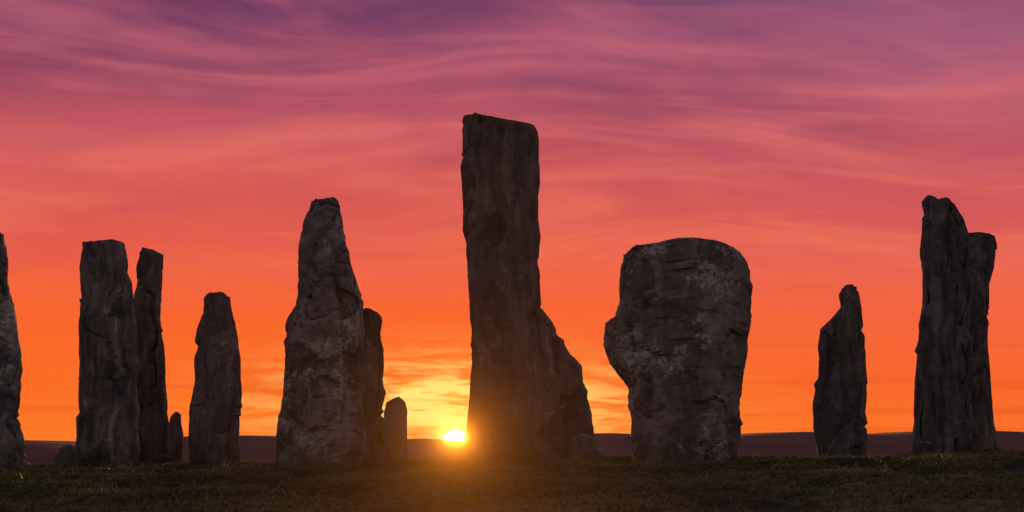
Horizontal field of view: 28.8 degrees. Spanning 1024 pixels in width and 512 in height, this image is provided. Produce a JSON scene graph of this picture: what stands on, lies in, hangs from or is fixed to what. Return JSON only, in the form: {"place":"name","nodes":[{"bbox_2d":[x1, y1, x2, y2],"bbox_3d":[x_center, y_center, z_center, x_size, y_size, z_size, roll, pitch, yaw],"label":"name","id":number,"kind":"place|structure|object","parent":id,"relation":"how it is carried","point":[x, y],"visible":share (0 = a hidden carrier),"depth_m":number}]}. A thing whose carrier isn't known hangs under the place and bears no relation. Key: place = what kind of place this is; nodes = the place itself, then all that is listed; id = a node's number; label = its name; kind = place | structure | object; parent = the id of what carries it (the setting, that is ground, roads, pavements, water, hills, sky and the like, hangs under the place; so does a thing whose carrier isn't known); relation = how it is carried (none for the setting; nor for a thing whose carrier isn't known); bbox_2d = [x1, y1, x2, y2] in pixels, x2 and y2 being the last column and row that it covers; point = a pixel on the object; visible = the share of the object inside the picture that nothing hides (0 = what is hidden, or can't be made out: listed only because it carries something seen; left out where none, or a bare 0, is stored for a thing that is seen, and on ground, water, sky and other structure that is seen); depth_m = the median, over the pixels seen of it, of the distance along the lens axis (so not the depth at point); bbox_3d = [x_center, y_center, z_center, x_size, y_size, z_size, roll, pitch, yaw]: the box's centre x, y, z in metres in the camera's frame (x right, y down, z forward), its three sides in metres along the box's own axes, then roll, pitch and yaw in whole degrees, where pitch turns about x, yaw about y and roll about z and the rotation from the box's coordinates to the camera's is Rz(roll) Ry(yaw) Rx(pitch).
{"place":"outdoors","nodes":[
{"label":"outdoors","id":0,"kind":"place"},
{"bbox_2d":[0,431,1023,511],"bbox_3d":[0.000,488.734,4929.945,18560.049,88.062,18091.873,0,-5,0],"label":"ground","id":1,"kind":"structure","parent":0,"point":[255,448],"depth_m":18.73},
{"bbox_2d":[0,232,25,468],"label":"stone","id":2,"kind":"object","parent":1,"relation":"on","point":[12,445],"visible":0.84,"depth_m":25.83},
{"bbox_2d":[54,444,82,467],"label":"stone boulder","id":3,"kind":"object","parent":1,"relation":"on","point":[67,454],"visible":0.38,"depth_m":27.71},
{"bbox_2d":[75,239,140,467],"bbox_3d":[-5.759,1.700,28.457,0.954,3.910,0.467,0,-5,0],"label":"stone","id":4,"kind":"object","parent":1,"relation":"on","point":[107,423],"visible":0.81,"depth_m":28.32},
{"bbox_2d":[134,247,170,464],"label":"stone","id":5,"kind":"object","parent":1,"relation":"on","point":[153,419],"visible":0.65,"depth_m":29.27},
{"bbox_2d":[168,412,183,462],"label":"stone","id":6,"kind":"object","parent":1,"relation":"on","point":[175,452],"visible":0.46,"depth_m":29.99},
{"bbox_2d":[188,292,241,465],"bbox_3d":[-4.295,2.113,28.917,0.790,3.208,0.417,0,-5,0],"label":"stone","id":7,"kind":"object","parent":1,"relation":"on","point":[215,406],"visible":0.81,"depth_m":28.81},
{"bbox_2d":[276,197,367,467],"bbox_3d":[-2.574,1.331,26.999,1.269,4.276,0.579,0,-5,0],"label":"stone","id":8,"kind":"object","parent":1,"relation":"on","point":[321,414],"visible":0.83,"depth_m":26.80},
{"bbox_2d":[362,308,386,466],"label":"stone","id":9,"kind":"object","parent":1,"relation":"on","point":[374,393],"visible":0.41,"depth_m":28.05},
{"bbox_2d":[384,397,407,464],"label":"stone","id":10,"kind":"object","parent":1,"relation":"on","point":[395,413],"visible":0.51,"depth_m":29.01},
{"bbox_2d":[0,445,1023,511],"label":"grass","id":11,"kind":"structure","parent":1,"relation":"on","point":[28,476],"depth_m":18.48},
{"bbox_2d":[460,112,563,463],"bbox_3d":[0.006,0.825,30.048,1.582,6.054,0.423,0,-5,0],"label":"stone","id":12,"kind":"object","parent":1,"relation":"on","point":[514,414],"visible":0.88,"depth_m":29.92},
{"bbox_2d":[540,309,593,458],"bbox_3d":[0.687,2.332,30.619,1.220,3.208,0.388,0,-5,0],"label":"stone","id":13,"kind":"object","parent":1,"relation":"on","point":[575,412],"visible":0.33,"depth_m":30.49},
{"bbox_2d":[568,434,601,459],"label":"stone boulder","id":14,"kind":"object","parent":1,"relation":"on","point":[583,445],"visible":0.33,"depth_m":28.71},
{"bbox_2d":[603,237,752,463],"bbox_3d":[2.174,1.538,25.969,1.963,3.595,0.691,0,-5,0],"label":"standing stone","id":15,"kind":"object","parent":1,"relation":"on","point":[676,333],"visible":0.88,"depth_m":25.78},
{"bbox_2d":[812,284,867,456],"bbox_3d":[5.920,2.488,35.920,0.998,3.976,0.388,0,-5,0],"label":"standing stone","id":16,"kind":"object","parent":1,"relation":"on","point":[840,422],"visible":0.74,"depth_m":35.85},
{"bbox_2d":[910,195,972,454],"bbox_3d":[6.670,1.473,30.995,1.008,4.878,0.434,0,-5,0],"label":"stone","id":17,"kind":"object","parent":1,"relation":"on","point":[943,416],"visible":0.81,"depth_m":30.89},
{"bbox_2d":[967,232,996,451],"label":"stone","id":18,"kind":"object","parent":1,"relation":"on","point":[981,256],"visible":0.49,"depth_m":31.70},
{"bbox_2d":[0,0,1023,440],"label":"sky","id":19,"kind":"structure","parent":0,"point":[808,139]}
]}

